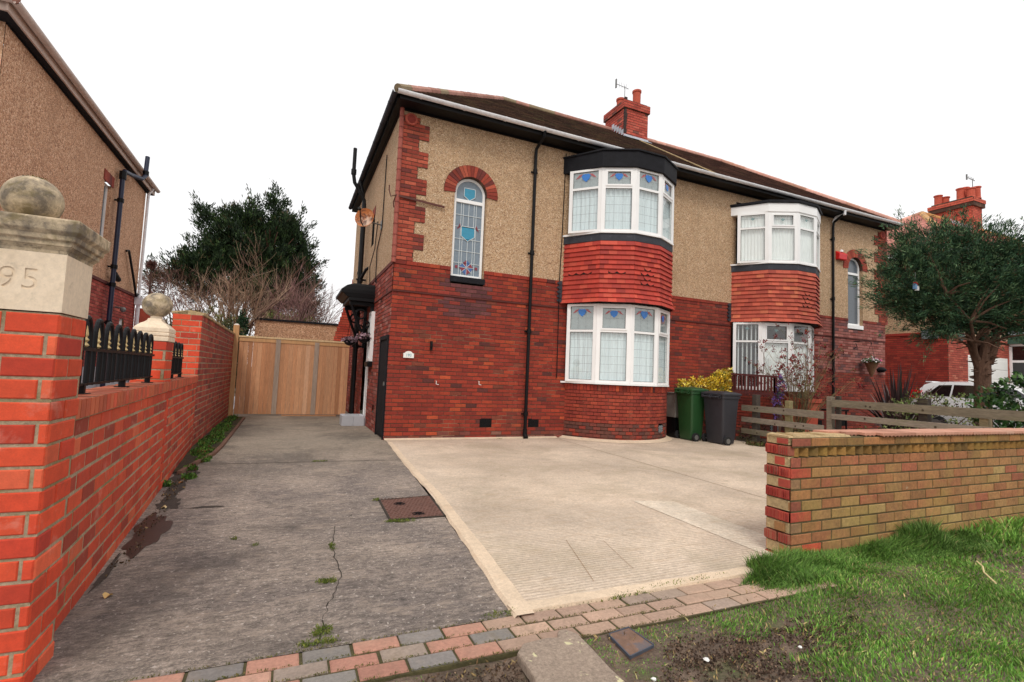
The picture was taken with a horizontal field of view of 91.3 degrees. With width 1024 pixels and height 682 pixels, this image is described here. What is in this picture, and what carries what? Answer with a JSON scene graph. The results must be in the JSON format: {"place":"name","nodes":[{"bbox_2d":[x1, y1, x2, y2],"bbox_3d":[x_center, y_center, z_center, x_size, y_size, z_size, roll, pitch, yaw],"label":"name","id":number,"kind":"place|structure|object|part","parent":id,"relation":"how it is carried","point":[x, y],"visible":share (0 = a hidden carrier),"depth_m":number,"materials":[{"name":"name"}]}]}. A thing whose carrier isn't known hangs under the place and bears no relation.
{"place":"outdoors","nodes":[
{"label":"outdoors","id":0,"kind":"place"},
{"bbox_2d":[0,0,160,388],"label":"neighbour house","id":1,"kind":"structure","parent":0,"point":[58,131],"depth_m":10.25,"materials":[{"name":"paint"}]},
{"bbox_2d":[99,168,114,238],"bbox_3d":[-9.865,-3.157,12.059,0.162,1.840,0.700,4,-4,-24],"label":"side window","id":2,"kind":"structure","parent":1,"relation":"in","point":[108,177],"depth_m":12.25,"materials":[{"name":"white plastic"}]},
{"bbox_2d":[32,415,511,681],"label":"driveway","id":3,"kind":"structure","parent":0,"point":[192,588],"depth_m":3.22,"materials":[{"name":"concrete"}]},
{"bbox_2d":[0,175,110,681],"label":"gate pier","id":4,"kind":"structure","parent":3,"relation":"on","point":[49,258],"depth_m":2.08,"materials":[{"name":"brick"}]},
{"bbox_2d":[88,552,120,592],"bbox_3d":[-2.589,1.472,3.204,0.048,0.001,0.714,4,-4,-27],"label":"damp patch","id":5,"kind":"object","parent":3,"relation":"on","point":[102,577],"visible":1,"depth_m":3.17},
{"bbox_2d":[102,592,112,598],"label":"fallen leaf","id":6,"kind":"object","parent":3,"relation":"on","point":[105,594],"visible":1,"depth_m":2.86,"materials":[{"name":"yellow plant"}]},
{"bbox_2d":[55,375,198,630],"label":"brick wall","id":7,"kind":"structure","parent":3,"relation":"on","point":[116,462],"depth_m":3.39,"materials":[{"name":"red brick"}]},
{"bbox_2d":[78,315,154,393],"bbox_3d":[-3.015,0.124,3.895,0.100,0.474,2.434,4,-4,-27],"label":"iron railing","id":8,"kind":"object","parent":7,"relation":"on","point":[126,354],"visible":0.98,"depth_m":3.59,"materials":[{"name":"black metal"}]},
{"bbox_2d":[170,341,183,378],"bbox_3d":[-4.216,0.233,6.220,0.100,0.474,1.903,4,-4,-27],"label":"iron railing","id":9,"kind":"object","parent":7,"relation":"on","point":[177,359],"visible":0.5,"depth_m":6.54,"materials":[{"name":"black metal"}]},
{"bbox_2d":[121,512,172,558],"bbox_3d":[-2.880,1.512,3.969,0.272,0.001,1.231,4,-4,-24],"label":"damp patch","id":10,"kind":"object","parent":3,"relation":"on","point":[154,532],"visible":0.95,"depth_m":3.94,"materials":[{"name":"brown soil"}]},
{"bbox_2d":[105,466,196,576],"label":"leaf litter","id":11,"kind":"object","parent":3,"relation":"on","point":[158,517],"visible":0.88,"depth_m":4.32,"materials":[{"name":"brown plant"}]},
{"bbox_2d":[129,293,175,490],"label":"gate pier","id":12,"kind":"structure","parent":3,"relation":"on","point":[157,307],"depth_m":5.11,"materials":[{"name":"brick"}]},
{"bbox_2d":[155,497,180,508],"bbox_3d":[-3.283,1.551,4.780,0.208,0.001,0.473,5,-5,-32],"label":"damp patch","id":13,"kind":"object","parent":3,"relation":"on","point":[171,503],"visible":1,"depth_m":4.77,"materials":[{"name":"grey concrete"}]},
{"bbox_2d":[159,480,186,509],"bbox_3d":[-3.507,1.570,5.187,0.168,0.001,1.418,4,-4,-27],"label":"damp patch","id":14,"kind":"object","parent":3,"relation":"on","point":[181,486],"visible":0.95,"depth_m":5.27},
{"bbox_2d":[168,469,199,482],"bbox_3d":[-3.958,1.610,6.050,0.315,0.001,1.001,4,-4,-24],"label":"damp patch","id":15,"kind":"object","parent":3,"relation":"on","point":[175,477],"visible":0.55,"depth_m":5.92,"materials":[{"name":"grey concrete"}]},
{"bbox_2d":[163,414,238,486],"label":"weeds","id":16,"kind":"object","parent":3,"relation":"on","point":[204,447],"visible":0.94,"depth_m":7.90,"materials":[{"name":"green plant"}]},
{"bbox_2d":[172,310,234,445],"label":"tall brick wall","id":17,"kind":"structure","parent":3,"relation":"on","point":[206,340],"depth_m":8.92,"materials":[{"name":"red brick"}]},
{"bbox_2d":[173,417,242,471],"bbox_3d":[-5.561,1.766,9.434,0.430,0.001,7.300,4,-4,-24],"label":"verge strip","id":18,"kind":"object","parent":3,"relation":"on","point":[188,458],"visible":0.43,"depth_m":8.00,"materials":[{"name":"soil"}]},
{"bbox_2d":[193,505,222,507],"bbox_3d":[-2.886,1.564,4.725,0.311,0.001,0.086,4,-4,-24],"label":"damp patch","id":19,"kind":"object","parent":3,"relation":"on","point":[207,506],"visible":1,"depth_m":4.73,"materials":[{"name":"grey concrete"}]},
{"bbox_2d":[177,417,244,474],"bbox_3d":[-5.273,1.761,9.286,0.206,0.050,7.025,4,-4,-22],"label":"path edging","id":20,"kind":"object","parent":3,"relation":"on","point":[212,454],"visible":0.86,"depth_m":7.72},
{"bbox_2d":[228,324,239,415],"bbox_3d":[-7.327,0.747,13.159,0.135,2.420,0.120,4,-4,-24],"label":"gate post","id":21,"kind":"object","parent":3,"relation":"on","point":[236,328],"visible":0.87,"depth_m":13.12,"materials":[{"name":"brown wood"}]},
{"bbox_2d":[234,335,349,415],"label":"timber gate","id":22,"kind":"structure","parent":21,"relation":"attached to","point":[316,392],"depth_m":13.69,"materials":[{"name":"brown wood"}]},
{"bbox_2d":[200,415,400,463],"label":"driveway slab","id":23,"kind":"structure","parent":3,"relation":"on","point":[262,439],"depth_m":8.97,"materials":[{"name":"concrete"}]},
{"bbox_2d":[339,414,364,425],"bbox_3d":[-3.897,1.916,12.179,0.520,0.240,0.570,4,-4,-24],"label":"block planter","id":24,"kind":"object","parent":23,"relation":"on","point":[351,420],"visible":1,"depth_m":11.94,"materials":[{"name":"concrete"}]},
{"bbox_2d":[317,460,358,645],"bbox_3d":[-1.937,1.610,4.832,2.395,0.001,5.180,4,-4,-24],"label":"driveway crack","id":25,"kind":"object","parent":3,"relation":"on","point":[338,581],"visible":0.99,"depth_m":3.28,"materials":[{"name":"green plant"}]},
{"bbox_2d":[378,495,445,519],"bbox_3d":[-1.002,1.662,5.010,0.591,0.028,0.811,4,-4,-24],"label":"manhole cover","id":26,"kind":"object","parent":3,"relation":"on","point":[419,507],"visible":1,"depth_m":4.96,"materials":[{"name":"brown metal"}]},
{"bbox_2d":[229,438,723,647],"bbox_3d":[-0.999,1.755,6.436,3.552,0.070,7.813,3,-4,-14],"label":"moss","id":27,"kind":"object","parent":3,"relation":"on","point":[319,630],"visible":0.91,"depth_m":2.86,"materials":[{"name":"green plant"}]},
{"bbox_2d":[233,403,348,415],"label":"path","id":28,"kind":"structure","parent":0,"point":[346,412],"depth_m":14.30,"materials":[{"name":"concrete"}]},
{"bbox_2d":[137,180,330,323],"bbox_3d":[-15.976,-3.653,29.223,10.765,12.665,5.272,4,-4,-24],"label":"conifer","id":29,"kind":"object","parent":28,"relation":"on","point":[223,234],"visible":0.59,"depth_m":28.69,"materials":[{"name":"green plant"}]},
{"bbox_2d":[235,309,249,391],"bbox_3d":[-7.952,0.538,14.628,0.522,2.988,0.521,4,-4,-24],"label":"ivy","id":30,"kind":"object","parent":28,"relation":"on","point":[242,320],"visible":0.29,"depth_m":14.65,"materials":[{"name":"green plant"}]},
{"bbox_2d":[253,318,337,402],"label":"outbuilding","id":31,"kind":"structure","parent":28,"relation":"on","point":[277,328],"depth_m":18.37,"materials":[{"name":"beige"}]},
{"bbox_2d":[248,257,348,322],"bbox_3d":[-8.296,-1.043,22.280,5.758,6.170,4.485,2,-4,6],"label":"bare tree","id":32,"kind":"object","parent":28,"relation":"on","point":[324,310],"visible":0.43,"depth_m":22.21,"materials":[{"name":"brown plant"}]},
{"bbox_2d":[263,310,320,321],"bbox_3d":[-10.440,0.545,23.830,3.393,4.035,1.775,4,-4,-24],"label":"green bush","id":33,"kind":"object","parent":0,"point":[273,314],"visible":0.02,"depth_m":23.60,"materials":[{"name":"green plant"}]},
{"bbox_2d":[244,252,341,335],"bbox_3d":[-8.866,-0.923,20.995,4.183,5.730,6.326,1,-4,14],"label":"bare tree","id":34,"kind":"object","parent":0,"point":[301,311],"visible":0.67,"depth_m":20.68,"materials":[{"name":"brown plant"}]},
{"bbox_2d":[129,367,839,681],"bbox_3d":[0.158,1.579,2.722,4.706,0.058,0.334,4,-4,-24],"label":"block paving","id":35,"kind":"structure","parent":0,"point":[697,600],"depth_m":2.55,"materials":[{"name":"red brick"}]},
{"bbox_2d":[110,592,692,681],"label":"paving moss","id":36,"kind":"object","parent":35,"relation":"on","point":[342,655],"visible":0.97,"depth_m":2.45,"materials":[{"name":"green plant"}]},
{"bbox_2d":[885,186,1023,397],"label":"neighbour house","id":37,"kind":"structure","parent":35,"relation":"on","point":[945,361],"depth_m":19.87,"materials":[{"name":"brick"}]},
{"bbox_2d":[966,174,974,186],"bbox_3d":[24.736,-8.110,26.984,0.833,1.640,0.060,4,-4,-24],"label":"tv aerial","id":38,"kind":"object","parent":37,"relation":"attached to","point":[967,176],"visible":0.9,"depth_m":27.00,"materials":[{"name":"grey metal"}]},
{"bbox_2d":[968,355,1007,381],"bbox_3d":[18.484,2.042,19.454,2.900,2.850,0.135,4,-4,-24],"label":"garage door","id":39,"kind":"structure","parent":37,"relation":"in","point":[1001,368],"depth_m":19.72,"materials":[{"name":"white paint"}]},
{"bbox_2d":[1009,344,1023,383],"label":"bay window","id":40,"kind":"structure","parent":37,"relation":"in","point":[1016,352],"depth_m":20.01,"materials":[{"name":"white plastic"}]},
{"bbox_2d":[21,0,1023,366],"label":"sky","id":41,"kind":"structure","parent":0,"point":[879,106],"materials":[{"name":"white"}]},
{"bbox_2d":[386,438,857,600],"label":"forecourt","id":42,"kind":"structure","parent":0,"point":[525,509],"depth_m":5.10,"materials":[{"name":"concrete"}]},
{"bbox_2d":[388,442,751,618],"bbox_3d":[-0.263,1.794,6.489,2.510,0.029,6.980,4,-4,-24],"label":"forecourt edge","id":43,"kind":"object","parent":42,"relation":"on","point":[506,591],"visible":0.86,"depth_m":3.35,"materials":[{"name":"concrete"}]},
{"bbox_2d":[557,438,763,580],"bbox_3d":[0.790,1.874,7.162,3.564,0.001,7.200,4,-4,-24],"label":"slab joint","id":44,"kind":"object","parent":42,"relation":"on","point":[651,465],"visible":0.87,"depth_m":6.55,"materials":[{"name":"grey concrete"}]},
{"bbox_2d":[635,501,773,553],"bbox_3d":[1.903,1.766,4.902,0.500,0.001,1.760,4,-4,-24],"label":"forecourt patch","id":45,"kind":"object","parent":42,"relation":"on","point":[746,537],"visible":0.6,"depth_m":4.81,"materials":[{"name":"beige concrete"}]},
{"bbox_2d":[386,545,1023,681],"bbox_3d":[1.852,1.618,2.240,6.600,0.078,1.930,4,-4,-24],"label":"verge","id":46,"kind":"structure","parent":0,"point":[657,651],"depth_m":2.65,"materials":[{"name":"green plant"}]},
{"bbox_2d":[517,629,624,681],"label":"stone slab","id":47,"kind":"structure","parent":46,"relation":"on","point":[564,655],"depth_m":2.36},
{"bbox_2d":[607,626,653,660],"bbox_3d":[0.614,1.569,2.595,0.187,0.037,0.248,4,-4,-24],"label":"meter cover","id":48,"kind":"object","parent":46,"relation":"on","point":[629,648],"visible":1,"depth_m":2.58,"materials":[{"name":"plastic"}]},
{"bbox_2d":[416,611,860,681],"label":"soil clods","id":49,"kind":"object","parent":46,"relation":"on","point":[749,654],"visible":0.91,"depth_m":2.52,"materials":[{"name":"brown soil"}]},
{"bbox_2d":[431,563,1014,681],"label":"leaf litter","id":50,"kind":"object","parent":46,"relation":"on","point":[594,635],"visible":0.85,"depth_m":2.72,"materials":[{"name":"brown plant"}]},
{"bbox_2d":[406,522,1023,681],"bbox_3d":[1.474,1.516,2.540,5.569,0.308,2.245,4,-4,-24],"label":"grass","id":51,"kind":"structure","parent":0,"point":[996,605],"depth_m":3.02,"materials":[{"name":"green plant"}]},
{"bbox_2d":[976,561,996,583],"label":"dry stalk","id":52,"kind":"object","parent":51,"relation":"on","point":[987,575],"visible":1,"depth_m":3.65,"materials":[{"name":"plant"}]},
{"bbox_2d":[736,436,766,443],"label":"garden soil","id":53,"kind":"structure","parent":0,"point":[744,439],"depth_m":12.55,"materials":[{"name":"brown soil"}]},
{"bbox_2d":[731,373,776,439],"bbox_3d":[5.763,1.599,11.945,0.097,1.645,1.089,6,-5,-39],"label":"slatted trellis","id":54,"kind":"object","parent":53,"relation":"on","point":[773,382],"visible":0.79,"depth_m":11.88,"materials":[{"name":"red wood"}]},
{"bbox_2d":[643,138,903,438],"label":"semi detached house","id":55,"kind":"structure","parent":53,"relation":"on","point":[770,247],"depth_m":13.54,"materials":[{"name":"brick"}]},
{"bbox_2d":[733,322,813,391],"bbox_3d":[7.400,0.459,13.629,3.073,1.795,1.059,4,-4,-24],"label":"lower bay window","id":56,"kind":"structure","parent":55,"relation":"in","point":[762,326],"depth_m":13.16,"materials":[{"name":"white plastic"}]},
{"bbox_2d":[730,212,820,272],"bbox_3d":[7.610,-2.672,13.813,3.150,1.410,1.179,4,-4,-24],"label":"upper bay window","id":57,"kind":"structure","parent":55,"relation":"in","point":[762,237],"depth_m":13.33,"materials":[{"name":"white plastic"}]},
{"bbox_2d":[836,250,846,260],"bbox_3d":[10.184,-2.666,15.475,0.380,0.320,0.138,4,-4,-24],"label":"alarm box","id":58,"kind":"object","parent":55,"relation":"attached to","point":[841,255],"visible":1,"depth_m":15.42,"materials":[{"name":"red plastic"}]},
{"bbox_2d":[848,258,859,325],"bbox_3d":[10.774,-1.562,15.894,0.690,2.145,0.072,4,-4,-24],"label":"arched window","id":59,"kind":"structure","parent":55,"relation":"in","point":[853,270],"depth_m":15.92,"materials":[{"name":"white plastic"}]},
{"bbox_2d":[853,341,881,376],"bbox_3d":[11.043,0.515,15.470,0.720,1.170,0.537,4,-4,-24],"label":"hanging basket","id":60,"kind":"object","parent":55,"relation":"attached to","point":[871,365],"visible":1,"depth_m":15.41,"materials":[{"name":"wicker"}]},
{"bbox_2d":[877,367,886,371],"bbox_3d":[11.849,0.926,16.080,0.300,0.165,0.300,4,-4,-24],"label":"wall lamp","id":61,"kind":"object","parent":55,"relation":"attached to","point":[880,369],"visible":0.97,"depth_m":15.98,"materials":[{"name":"black metal"}]},
{"bbox_2d":[771,374,786,431],"bbox_3d":[6.133,1.574,11.501,0.256,1.669,0.349,10,-8,-62],"label":"flowering plant","id":62,"kind":"object","parent":53,"relation":"on","point":[779,395],"visible":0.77,"depth_m":11.48,"materials":[{"name":"purple plant"}]},
{"bbox_2d":[787,392,821,431],"bbox_3d":[7.407,1.900,12.683,0.600,1.284,0.560,4,-4,-24],"label":"terracotta planter","id":63,"kind":"object","parent":53,"relation":"on","point":[814,420],"visible":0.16,"depth_m":12.52,"materials":[{"name":"orange ceramic"}]},
{"bbox_2d":[745,323,866,431],"bbox_3d":[6.904,0.992,11.967,2.170,2.967,2.184,2,-4,1],"label":"rose bush","id":64,"kind":"object","parent":53,"relation":"on","point":[808,384],"visible":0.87,"depth_m":11.82,"materials":[{"name":"brown plant"}]},
{"bbox_2d":[736,416,885,441],"bbox_3d":[8.157,2.273,11.174,3.923,0.849,4.854,4,-4,-24],"label":"planting","id":65,"kind":"object","parent":53,"relation":"on","point":[795,430],"visible":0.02,"depth_m":12.05,"materials":[{"name":"green plant"}]},
{"bbox_2d":[854,364,965,428],"bbox_3d":[10.020,1.551,12.893,2.883,2.027,2.779,4,-4,-24],"label":"phormium","id":66,"kind":"object","parent":53,"relation":"on","point":[897,394],"visible":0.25,"depth_m":12.89,"materials":[{"name":"green plant"}]},
{"bbox_2d":[877,387,981,428],"bbox_3d":[9.163,1.765,11.140,2.258,1.517,1.166,2,-4,-1],"label":"leafy shrub","id":67,"kind":"object","parent":53,"relation":"on","point":[926,395],"visible":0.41,"depth_m":11.12,"materials":[{"name":"green plant"}]},
{"bbox_2d":[847,204,1023,426],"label":"evergreen tree","id":68,"kind":"object","parent":53,"relation":"on","point":[983,296],"visible":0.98,"depth_m":10.88,"materials":[{"name":"green plant"}]},
{"bbox_2d":[913,278,918,290],"bbox_3d":[8.612,-1.273,10.677,0.110,0.400,0.070,4,-4,-24],"label":"tree ornament","id":69,"kind":"object","parent":68,"relation":"hanging from","point":[916,287],"visible":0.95,"depth_m":10.65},
{"bbox_2d":[909,381,1023,427],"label":"parked car","id":70,"kind":"object","parent":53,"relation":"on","point":[947,389],"visible":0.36,"depth_m":15.79,"materials":[{"name":"white paint"}]},
{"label":"rear quarter window","id":71,"kind":"part","parent":70,"relation":"part of","materials":[{"name":"black glass"}]},
{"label":"side window","id":72,"kind":"part","parent":70,"relation":"part of","materials":[{"name":"black glass"}]},
{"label":"side window","id":73,"kind":"part","parent":70,"relation":"part of","materials":[{"name":"glass"}]},
{"bbox_2d":[965,371,1023,427],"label":"laurel bush","id":74,"kind":"object","parent":53,"relation":"on","point":[990,399],"visible":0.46,"depth_m":9.49,"materials":[{"name":"green plant"}]},
{"bbox_2d":[556,437,1001,534],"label":"forecourt slab","id":75,"kind":"structure","parent":0,"point":[737,465],"depth_m":8.98,"materials":[{"name":"concrete"}]},
{"bbox_2d":[330,83,715,439],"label":"semi detached house","id":76,"kind":"structure","parent":75,"relation":"on","point":[524,270],"depth_m":11.04,"materials":[{"name":"brick"}]},
{"bbox_2d":[341,313,357,345],"bbox_3d":[-4.126,-0.361,12.760,0.419,0.960,0.423,4,-4,-24],"label":"hanging basket","id":77,"kind":"object","parent":76,"relation":"hanging from","point":[348,341],"visible":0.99,"depth_m":12.65,"materials":[{"name":"black paint"}]},
{"bbox_2d":[355,304,370,342],"bbox_3d":[-3.454,-0.419,11.793,0.428,0.920,0.420,4,-4,-24],"label":"hanging basket","id":78,"kind":"object","parent":76,"relation":"hanging from","point":[363,337],"visible":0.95,"depth_m":11.71,"materials":[{"name":"black paint"}]},
{"bbox_2d":[363,324,368,417],"bbox_3d":[-3.677,0.731,12.747,0.155,2.500,1.120,4,-4,-24],"label":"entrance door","id":79,"kind":"structure","parent":76,"relation":"in","point":[366,368],"depth_m":13.13,"materials":[{"name":"white plastic"}]},
{"bbox_2d":[355,207,381,229],"bbox_3d":[-3.290,-2.783,11.372,0.392,0.460,0.906,0,-4,27],"label":"satellite dish","id":80,"kind":"object","parent":76,"relation":"attached to","point":[364,217],"visible":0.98,"depth_m":11.34,"materials":[{"name":"orange paint"}]},
{"bbox_2d":[364,311,374,366],"bbox_3d":[-3.371,-0.037,11.902,0.140,1.300,0.520,4,-4,-24],"label":"side window","id":81,"kind":"structure","parent":76,"relation":"in","point":[371,318],"depth_m":11.72,"materials":[{"name":"white plastic"}]},
{"bbox_2d":[372,206,375,245],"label":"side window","id":82,"kind":"structure","parent":76,"relation":"in","point":[374,210],"depth_m":13.04,"materials":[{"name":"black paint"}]},
{"bbox_2d":[374,335,388,439],"bbox_3d":[-2.637,0.922,10.220,0.110,2.060,0.900,4,-4,-24],"label":"store door","id":83,"kind":"structure","parent":76,"relation":"in","point":[384,340],"depth_m":10.18,"materials":[{"name":"black paint"}]},
{"bbox_2d":[403,351,413,357],"bbox_3d":[-2.053,0.268,9.947,0.210,0.135,0.026,4,-4,-24],"label":"house number plate","id":84,"kind":"object","parent":76,"relation":"attached to","point":[408,354],"visible":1,"depth_m":9.94,"materials":[{"name":"white ceramic"}]},
{"bbox_2d":[451,179,484,278],"bbox_3d":[-0.945,-2.407,10.717,0.690,2.145,0.072,4,-4,-24],"label":"arched window","id":85,"kind":"structure","parent":76,"relation":"in","point":[469,201],"depth_m":10.71,"materials":[{"name":"glass"}]},
{"bbox_2d":[560,303,669,386],"bbox_3d":[2.727,0.117,11.565,3.073,1.805,1.059,4,-4,-24],"label":"lower bay window","id":86,"kind":"structure","parent":76,"relation":"in","point":[607,343],"depth_m":11.14,"materials":[{"name":"white plastic"}]},
{"bbox_2d":[563,167,673,251],"bbox_3d":[2.829,-3.067,11.704,3.150,1.510,1.179,4,-4,-24],"label":"upper bay window","id":87,"kind":"structure","parent":76,"relation":"in","point":[639,201],"depth_m":11.23,"materials":[{"name":"white plastic"}]},
{"bbox_2d":[615,79,627,96],"bbox_3d":[3.651,-8.209,16.611,0.521,0.860,0.060,4,-4,-24],"label":"tv aerial","id":88,"kind":"object","parent":76,"relation":"attached to","point":[616,84],"visible":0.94,"depth_m":16.56,"materials":[{"name":"grey metal"}]},
{"bbox_2d":[384,435,671,442],"bbox_3d":[0.899,2.096,10.651,6.966,0.048,1.260,4,-4,-24],"label":"concrete fillet","id":89,"kind":"object","parent":75,"relation":"on","point":[666,438],"visible":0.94,"depth_m":10.84,"materials":[{"name":"beige concrete"}]},
{"bbox_2d":[666,392,678,437],"bbox_3d":[4.103,1.832,12.437,0.440,1.110,0.330,4,-4,-24],"label":"meter cabinet","id":90,"kind":"object","parent":75,"relation":"on","point":[672,417],"visible":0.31,"depth_m":12.32,"materials":[{"name":"black paint"}]},
{"bbox_2d":[674,387,708,441],"bbox_3d":[4.261,1.729,11.961,0.608,1.263,0.633,4,-4,-24],"label":"wheelie bin","id":91,"kind":"object","parent":75,"relation":"on","point":[690,401],"visible":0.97,"depth_m":11.77,"materials":[{"name":"green plastic"}]},
{"bbox_2d":[676,367,734,424],"bbox_3d":[4.829,1.520,12.503,1.565,1.823,0.913,2,-4,7],"label":"yellow shrub","id":92,"kind":"object","parent":75,"relation":"on","point":[713,383],"visible":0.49,"depth_m":12.39,"materials":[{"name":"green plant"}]},
{"bbox_2d":[701,391,741,445],"bbox_3d":[4.775,1.750,11.487,0.648,1.200,0.713,4,-4,-24],"label":"wheelie bin","id":93,"kind":"object","parent":75,"relation":"on","point":[721,408],"visible":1,"depth_m":11.28,"materials":[{"name":"grey plastic"}]},
{"bbox_2d":[746,439,766,446],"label":"border weeds","id":94,"kind":"object","parent":75,"relation":"on","point":[756,443],"visible":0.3,"depth_m":11.28,"materials":[{"name":"green plant"}]},
{"bbox_2d":[741,394,1023,441],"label":"ranch fence","id":95,"kind":"object","parent":75,"relation":"on","point":[925,409],"visible":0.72,"depth_m":9.38,"materials":[{"name":"wood"}]},
{"bbox_2d":[764,428,1023,553],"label":"front garden wall","id":96,"kind":"structure","parent":75,"relation":"on","point":[833,489],"depth_m":4.45,"materials":[{"name":"brick"}]},
{"bbox_2d":[818,409,848,429],"bbox_3d":[8.138,2.156,12.722,0.700,0.840,0.400,4,-4,-24],"label":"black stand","id":97,"kind":"object","parent":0,"point":[846,411],"visible":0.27,"depth_m":12.69,"materials":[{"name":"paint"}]},
{"bbox_2d":[832,538,1023,585],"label":"verge","id":98,"kind":"structure","parent":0,"point":[908,567],"depth_m":3.93,"materials":[{"name":"green plant"}]},
{"bbox_2d":[739,516,1005,593],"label":"grass","id":99,"kind":"structure","parent":98,"relation":"on","point":[938,533],"depth_m":4.03,"materials":[{"name":"green plant"}]},
{"bbox_2d":[896,513,1023,585],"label":"grass","id":100,"kind":"structure","parent":0,"point":[1011,531],"depth_m":4.60,"materials":[{"name":"green plant"}]},
{"label":"neighbour drive","id":101,"kind":"structure","parent":0,"visible":0},
{"bbox_2d":[144,259,169,322],"bbox_3d":[-11.933,-0.361,16.700,0.870,4.730,0.579,4,-4,-24],"label":"slender tree","id":102,"kind":"object","parent":101,"relation":"on","point":[151,264],"visible":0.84,"depth_m":16.65,"materials":[{"name":"brown plant"}]},
{"bbox_2d":[133,264,253,330],"bbox_3d":[-12.551,-0.914,20.286,5.963,5.304,4.722,4,-4,-24],"label":"bare tree","id":103,"kind":"object","parent":101,"relation":"on","point":[186,298],"visible":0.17,"depth_m":19.84,"materials":[{"name":"brown plant"}]},
{"bbox_2d":[163,304,246,335],"bbox_3d":[-10.270,0.427,16.431,3.316,3.284,1.923,2,-4,-1],"label":"green bush","id":104,"kind":"object","parent":101,"relation":"on","point":[218,316],"visible":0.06,"depth_m":16.45,"materials":[{"name":"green plant"}]},
{"bbox_2d":[223,314,233,330],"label":"ivy","id":105,"kind":"object","parent":101,"relation":"on","point":[230,326],"visible":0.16,"depth_m":15.32,"materials":[{"name":"green plant"}]},
{"bbox_2d":[163,231,297,363],"bbox_3d":[-9.898,-1.197,17.719,4.312,5.745,4.458,4,-4,-24],"label":"bare tree","id":106,"kind":"object","parent":101,"relation":"on","point":[255,313],"visible":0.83,"depth_m":17.64,"materials":[{"name":"brown plant"}]}
]}

